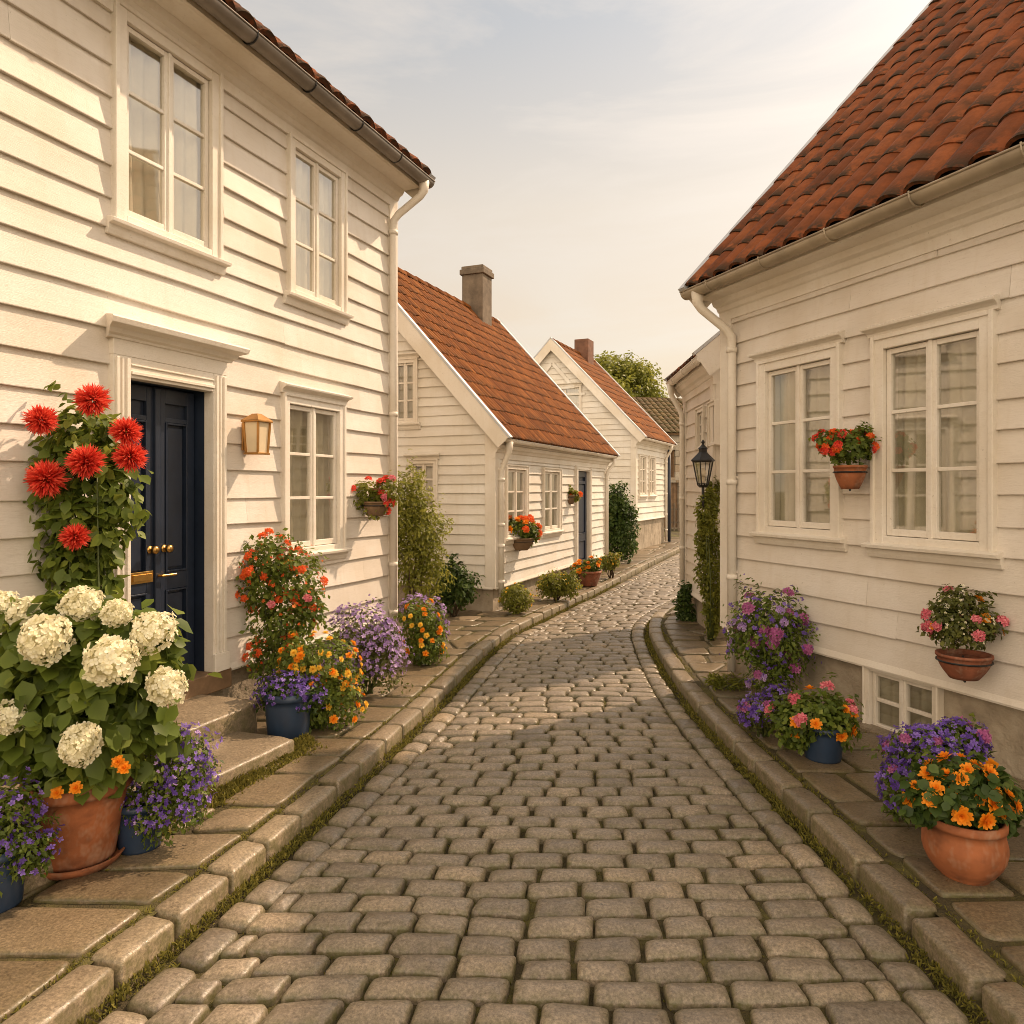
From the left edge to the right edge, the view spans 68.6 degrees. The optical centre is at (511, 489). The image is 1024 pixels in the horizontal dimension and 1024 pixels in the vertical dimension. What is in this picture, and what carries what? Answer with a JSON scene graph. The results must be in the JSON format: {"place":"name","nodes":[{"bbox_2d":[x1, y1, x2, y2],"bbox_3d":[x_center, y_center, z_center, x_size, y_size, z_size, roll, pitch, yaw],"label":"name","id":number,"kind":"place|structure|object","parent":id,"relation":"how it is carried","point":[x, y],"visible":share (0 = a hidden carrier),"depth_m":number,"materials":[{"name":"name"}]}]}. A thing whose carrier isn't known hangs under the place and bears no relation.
{"place":"outdoors","nodes":[
{"label":"outdoors","id":0,"kind":"place"},
{"bbox_2d":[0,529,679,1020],"bbox_3d":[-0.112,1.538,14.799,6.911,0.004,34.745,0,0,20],"label":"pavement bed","id":1,"kind":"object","parent":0,"point":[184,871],"visible":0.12,"depth_m":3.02,"materials":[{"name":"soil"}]},
{"bbox_2d":[664,503,679,530],"bbox_3d":[6.800,1.040,28.188,3.000,1.120,0.065,0,0,0],"label":"picket fence","id":2,"kind":"object","parent":1,"relation":"on","point":[674,509],"visible":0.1,"depth_m":28.16,"materials":[{"name":"white wood"}]},
{"bbox_2d":[0,537,1023,1022],"bbox_3d":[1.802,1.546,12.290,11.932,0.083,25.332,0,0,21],"label":"pavement","id":3,"kind":"structure","parent":0,"point":[44,933],"depth_m":3.27,"materials":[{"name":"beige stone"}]},
{"bbox_2d":[0,766,65,913],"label":"potted lobelia","id":4,"kind":"object","parent":3,"relation":"on","point":[23,846],"visible":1,"depth_m":2.72,"materials":[{"name":"plant"}]},
{"bbox_2d":[20,380,152,595],"bbox_3d":[-2.186,0.480,3.852,0.796,2.084,0.556,0,0,0],"label":"red flower shrub","id":5,"kind":"object","parent":3,"relation":"on","point":[86,540],"visible":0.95,"depth_m":3.78,"materials":[{"name":"green plant"}]},
{"bbox_2d":[0,578,221,880],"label":"potted hydrangea","id":6,"kind":"object","parent":3,"relation":"on","point":[92,679],"visible":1,"depth_m":2.88,"materials":[{"name":"plant"}]},
{"bbox_2d":[0,694,293,894],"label":"stone steps","id":7,"kind":"structure","parent":3,"relation":"on","point":[243,747],"depth_m":4.27,"materials":[{"name":"stone"}]},
{"bbox_2d":[117,721,224,855],"bbox_3d":[-1.493,1.255,3.179,0.494,0.547,0.420,0,0,0],"label":"potted lobelia","id":8,"kind":"object","parent":3,"relation":"on","point":[150,807],"visible":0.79,"depth_m":3.12,"materials":[{"name":"plant"}]},
{"bbox_2d":[235,528,333,692],"bbox_3d":[-1.604,0.892,5.254,0.699,1.260,0.475,0,0,-17],"label":"flowering shrub","id":9,"kind":"object","parent":3,"relation":"on","point":[303,608],"visible":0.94,"depth_m":5.17,"materials":[{"name":"green plant"}]},
{"bbox_2d":[249,669,328,738],"bbox_3d":[-1.349,1.311,4.594,0.475,0.418,0.378,0,0,0],"label":"potted lobelia","id":10,"kind":"object","parent":3,"relation":"on","point":[287,708],"visible":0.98,"depth_m":4.50,"materials":[{"name":"ceramic"}]},
{"bbox_2d":[270,625,368,732],"bbox_3d":[-1.236,1.208,4.803,0.640,0.668,0.492,0,0,0],"label":"marigold bush","id":11,"kind":"object","parent":3,"relation":"on","point":[303,661],"visible":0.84,"depth_m":4.72,"materials":[{"name":"orange plant"}]},
{"bbox_2d":[319,594,414,694],"bbox_3d":[-1.093,1.169,5.552,0.732,0.764,0.582,0,0,0],"label":"lilac flower bush","id":12,"kind":"object","parent":3,"relation":"on","point":[376,636],"visible":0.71,"depth_m":5.52,"materials":[{"name":"purple plant"}]},
{"bbox_2d":[391,598,449,666],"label":"orange flower bush","id":13,"kind":"object","parent":3,"relation":"on","point":[421,640],"visible":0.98,"depth_m":6.49,"materials":[{"name":"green plant"}]},
{"bbox_2d":[392,591,449,652],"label":"lilac flower bush","id":14,"kind":"object","parent":3,"relation":"on","point":[422,600],"visible":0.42,"depth_m":6.88,"materials":[{"name":"purple plant"}]},
{"bbox_2d":[398,449,456,621],"bbox_3d":[-1.076,0.535,8.209,0.945,1.973,0.654,0,0,0],"label":"tall bush","id":15,"kind":"object","parent":3,"relation":"on","point":[410,517],"visible":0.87,"depth_m":8.13,"materials":[{"name":"green plant"}]},
{"bbox_2d":[428,553,488,616],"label":"round bush","id":16,"kind":"object","parent":3,"relation":"on","point":[461,590],"visible":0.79,"depth_m":8.92,"materials":[{"name":"green plant"}]},
{"bbox_2d":[1,578,1023,1023],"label":"moss","id":17,"kind":"object","parent":3,"relation":"on","point":[305,742],"visible":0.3,"depth_m":3.48,"materials":[{"name":"green plant"}]},
{"bbox_2d":[497,582,537,614],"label":"round bush","id":18,"kind":"object","parent":3,"relation":"on","point":[514,592],"visible":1,"depth_m":9.18,"materials":[{"name":"green plant"}]},
{"bbox_2d":[535,568,582,600],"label":"round bush","id":19,"kind":"object","parent":3,"relation":"on","point":[562,585],"visible":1,"depth_m":10.28,"materials":[{"name":"green plant"}]},
{"bbox_2d":[569,554,604,585],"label":"potted flowers","id":20,"kind":"object","parent":3,"relation":"on","point":[589,573],"visible":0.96,"depth_m":11.83,"materials":[{"name":"orange plant"}]},
{"bbox_2d":[609,480,640,563],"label":"tall bush","id":21,"kind":"object","parent":3,"relation":"on","point":[622,511],"visible":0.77,"depth_m":15.46,"materials":[{"name":"green plant"}]},
{"bbox_2d":[672,580,696,621],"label":"round bush","id":22,"kind":"object","parent":3,"relation":"on","point":[684,608],"visible":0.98,"depth_m":8.71,"materials":[{"name":"green plant"}]},
{"bbox_2d":[700,671,752,691],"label":"weed tuft","id":23,"kind":"object","parent":3,"relation":"on","point":[718,683],"visible":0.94,"depth_m":5.72,"materials":[{"name":"green plant"}]},
{"bbox_2d":[735,680,790,736],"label":"violet flower bush","id":24,"kind":"object","parent":3,"relation":"on","point":[749,717],"visible":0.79,"depth_m":4.59,"materials":[{"name":"purple plant"}]},
{"bbox_2d":[719,573,821,703],"bbox_3d":[1.824,1.069,5.287,0.633,0.934,0.564,0,0,-30],"label":"purple flower bush","id":25,"kind":"object","parent":3,"relation":"on","point":[770,645],"visible":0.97,"depth_m":5.21,"materials":[{"name":"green plant"}]},
{"bbox_2d":[756,671,863,763],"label":"potted flowers","id":26,"kind":"object","parent":3,"relation":"on","point":[825,732],"visible":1,"depth_m":4.18,"materials":[{"name":"green plant"}]},
{"bbox_2d":[861,712,996,828],"bbox_3d":[1.905,1.270,3.442,0.456,0.510,0.511,0,0,-44],"label":"violet flower bush","id":27,"kind":"object","parent":3,"relation":"on","point":[915,743],"visible":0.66,"depth_m":3.38,"materials":[{"name":"purple plant"}]},
{"bbox_2d":[889,751,1023,885],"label":"potted marigold","id":28,"kind":"object","parent":3,"relation":"on","point":[962,811],"visible":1,"depth_m":2.87,"materials":[{"name":"ceramic"}]},
{"bbox_2d":[94,552,981,1023],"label":"street","id":29,"kind":"structure","parent":0,"point":[352,853],"depth_m":2.99,"materials":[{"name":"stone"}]},
{"bbox_2d":[234,0,930,397],"label":"sky","id":30,"kind":"structure","parent":0,"point":[591,155],"materials":[{"name":"white"}]},
{"label":"ground","id":31,"kind":"structure","parent":0,"visible":0},
{"bbox_2d":[0,0,435,705],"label":"white house","id":32,"kind":"structure","parent":31,"relation":"on","point":[200,214],"depth_m":4.92,"materials":[{"name":"paint"}]},
{"bbox_2d":[131,384,193,664],"bbox_3d":[-2.221,0.268,4.680,0.132,1.824,0.649,0,0,21],"label":"door","id":33,"kind":"structure","parent":32,"relation":"in","point":[162,563],"depth_m":4.75,"materials":[{"name":"blue paint"}]},
{"bbox_2d":[104,0,231,275],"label":"window","id":34,"kind":"structure","parent":32,"relation":"in","point":[167,101],"depth_m":4.62,"materials":[{"name":"white paint"}]},
{"bbox_2d":[241,413,272,454],"bbox_3d":[-1.784,-0.388,5.221,0.172,0.284,0.152,0,0,21],"label":"wall lantern","id":35,"kind":"object","parent":32,"relation":"attached to","point":[255,433],"depth_m":5.18,"materials":[{"name":"gold metal"}]},
{"bbox_2d":[279,381,353,563],"bbox_3d":[-1.606,-0.119,6.002,0.217,1.395,0.904,0,0,21],"label":"window","id":36,"kind":"structure","parent":32,"relation":"in","point":[313,424],"depth_m":6.04,"materials":[{"name":"white paint"}]},
{"bbox_2d":[282,132,353,325],"bbox_3d":[-1.597,-2.057,6.046,0.200,1.299,0.858,0,0,21],"label":"window","id":37,"kind":"structure","parent":32,"relation":"in","point":[316,274],"depth_m":6.05,"materials":[{"name":"white paint"}]},
{"bbox_2d":[351,470,406,520],"bbox_3d":[-1.217,0.051,6.607,0.481,0.457,0.385,0,0,28],"label":"hanging basket","id":38,"kind":"object","parent":32,"relation":"attached to","point":[377,500],"visible":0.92,"depth_m":6.56,"materials":[{"name":"brown plant"}]},
{"bbox_2d":[398,264,619,611],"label":"white house","id":39,"kind":"structure","parent":31,"relation":"on","point":[496,428],"depth_m":10.16,"materials":[{"name":"paint"}]},
{"bbox_2d":[398,351,420,429],"bbox_3d":[-1.388,-1.293,9.824,0.487,1.015,0.216,0,0,22],"label":"window","id":40,"kind":"structure","parent":39,"relation":"in","point":[408,409],"depth_m":9.80,"materials":[{"name":"white paint"}]},
{"bbox_2d":[403,452,440,518],"bbox_3d":[-1.134,-0.058,9.719,0.523,0.851,0.216,0,0,22],"label":"window","id":41,"kind":"structure","parent":39,"relation":"in","point":[428,462],"depth_m":9.68,"materials":[{"name":"white paint"}]},
{"bbox_2d":[504,464,528,544],"bbox_3d":[0.025,0.186,9.977,0.203,1.038,0.866,0,0,22],"label":"window","id":42,"kind":"structure","parent":39,"relation":"in","point":[516,485],"depth_m":9.98,"materials":[{"name":"white paint"}]},
{"bbox_2d":[508,514,542,550],"bbox_3d":[0.134,0.556,9.992,0.573,0.517,0.465,0,0,-31],"label":"hanging basket","id":43,"kind":"object","parent":39,"relation":"attached to","point":[529,533],"visible":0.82,"depth_m":9.89,"materials":[{"name":"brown wood"}]},
{"bbox_2d":[541,467,564,538],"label":"window","id":44,"kind":"structure","parent":39,"relation":"in","point":[551,477],"depth_m":11.33,"materials":[{"name":"white paint"}]},
{"bbox_2d":[568,485,582,503],"bbox_3d":[0.963,0.060,12.106,0.356,0.361,0.251,0,0,-9],"label":"hanging basket","id":45,"kind":"object","parent":39,"relation":"attached to","point":[573,498],"visible":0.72,"depth_m":12.04,"materials":[{"name":"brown wood"}]},
{"bbox_2d":[578,471,586,564],"bbox_3d":[1.145,0.521,12.746,0.074,1.678,0.685,0,0,22],"label":"door","id":46,"kind":"structure","parent":39,"relation":"in","point":[582,476],"depth_m":12.85,"materials":[{"name":"blue paint"}]},
{"bbox_2d":[0,546,1023,1023],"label":"kerb","id":47,"kind":"structure","parent":31,"relation":"on","point":[968,966],"depth_m":3.04,"materials":[{"name":"stone"}]},
{"bbox_2d":[597,552,621,577],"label":"round bush","id":48,"kind":"object","parent":47,"relation":"on","point":[610,561],"visible":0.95,"depth_m":12.86,"materials":[{"name":"green plant"}]},
{"bbox_2d":[533,337,677,550],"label":"white house","id":49,"kind":"structure","parent":31,"relation":"on","point":[639,439],"depth_m":19.48,"materials":[{"name":"paint"}]},
{"bbox_2d":[556,382,581,411],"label":"window","id":50,"kind":"structure","parent":49,"relation":"in","point":[576,399],"depth_m":19.39,"materials":[{"name":"white paint"}]},
{"bbox_2d":[638,453,648,498],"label":"window","id":51,"kind":"structure","parent":49,"relation":"in","point":[642,473],"depth_m":19.27,"materials":[{"name":"white paint"}]},
{"bbox_2d":[648,455,656,498],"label":"window","id":52,"kind":"structure","parent":49,"relation":"in","point":[652,459],"depth_m":20.20,"materials":[{"name":"white paint"}]},
{"bbox_2d":[594,350,667,397],"bbox_3d":[5.151,-2.839,38.530,5.635,9.085,6.147,0,0,30],"label":"leafy tree","id":53,"kind":"object","parent":31,"relation":"on","point":[630,378],"visible":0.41,"depth_m":37.71,"materials":[{"name":"green plant"}]},
{"bbox_2d":[632,397,682,528],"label":"old house","id":54,"kind":"structure","parent":31,"relation":"on","point":[662,413],"depth_m":30.10,"materials":[{"name":"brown wood"}]},
{"bbox_2d":[667,450,673,476],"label":"window","id":55,"kind":"structure","parent":54,"relation":"in","point":[672,453],"depth_m":30.02,"materials":[{"name":"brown wood"}]},
{"bbox_2d":[664,482,676,527],"bbox_3d":[6.270,0.600,30.065,0.700,1.800,0.210,0,0,-14],"label":"door","id":56,"kind":"structure","parent":54,"relation":"in","point":[673,485],"depth_m":30.02,"materials":[{"name":"brown wood"}]},
{"bbox_2d":[664,331,725,637],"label":"white house","id":57,"kind":"structure","parent":31,"relation":"on","point":[693,381],"depth_m":8.43,"materials":[{"name":"paint"}]},
{"bbox_2d":[695,405,706,449],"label":"window","id":58,"kind":"structure","parent":57,"relation":"in","point":[700,420],"depth_m":8.29,"materials":[{"name":"white paint"}]},
{"bbox_2d":[691,440,716,514],"bbox_3d":[1.912,-0.099,7.459,0.204,0.800,0.327,0,0,30],"label":"street lantern","id":59,"kind":"object","parent":57,"relation":"attached to","point":[702,455],"visible":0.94,"depth_m":7.40,"materials":[{"name":"black metal"}]},
{"bbox_2d":[692,475,721,640],"bbox_3d":[1.967,0.691,7.571,0.331,1.693,0.424,0,0,38],"label":"climbing plant","id":60,"kind":"object","parent":57,"relation":"attached to","point":[707,528],"visible":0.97,"depth_m":7.56,"materials":[{"name":"green plant"}]},
{"bbox_2d":[707,399,719,446],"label":"window","id":61,"kind":"structure","parent":57,"relation":"in","point":[715,402],"depth_m":7.45,"materials":[{"name":"white paint"}]},
{"bbox_2d":[678,0,1023,780],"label":"white house","id":62,"kind":"structure","parent":31,"relation":"on","point":[862,262],"depth_m":4.72,"materials":[{"name":"paint"}]},
{"bbox_2d":[747,330,847,551],"bbox_3d":[2.084,-0.329,5.409,0.217,1.479,0.926,0,0,-21],"label":"window","id":63,"kind":"structure","parent":62,"relation":"in","point":[800,498],"depth_m":5.40,"materials":[{"name":"white paint"}]},
{"bbox_2d":[808,421,883,490],"bbox_3d":[2.149,-0.216,4.775,0.440,0.448,0.324,0,0,-16],"label":"hanging pot","id":64,"kind":"object","parent":62,"relation":"attached to","point":[834,444],"visible":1,"depth_m":4.72,"materials":[{"name":"ceramic"}]},
{"bbox_2d":[862,667,943,733],"bbox_3d":[2.440,1.333,4.627,0.171,0.435,0.548,0,0,-21],"label":"basement window","id":65,"kind":"structure","parent":62,"relation":"in","point":[888,700],"depth_m":4.69,"materials":[{"name":"white paint"}]},
{"bbox_2d":[859,293,1004,569],"bbox_3d":[2.472,-0.314,4.399,0.217,1.472,0.904,0,0,-21],"label":"window","id":66,"kind":"structure","parent":62,"relation":"in","point":[934,498],"depth_m":4.38,"materials":[{"name":"white paint"}]},
{"bbox_2d":[916,583,1009,682],"bbox_3d":[2.418,0.778,4.039,0.432,0.560,0.387,0,0,-27],"label":"hanging pot","id":67,"kind":"object","parent":62,"relation":"attached to","point":[958,614],"visible":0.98,"depth_m":3.96,"materials":[{"name":"ceramic"}]}
]}

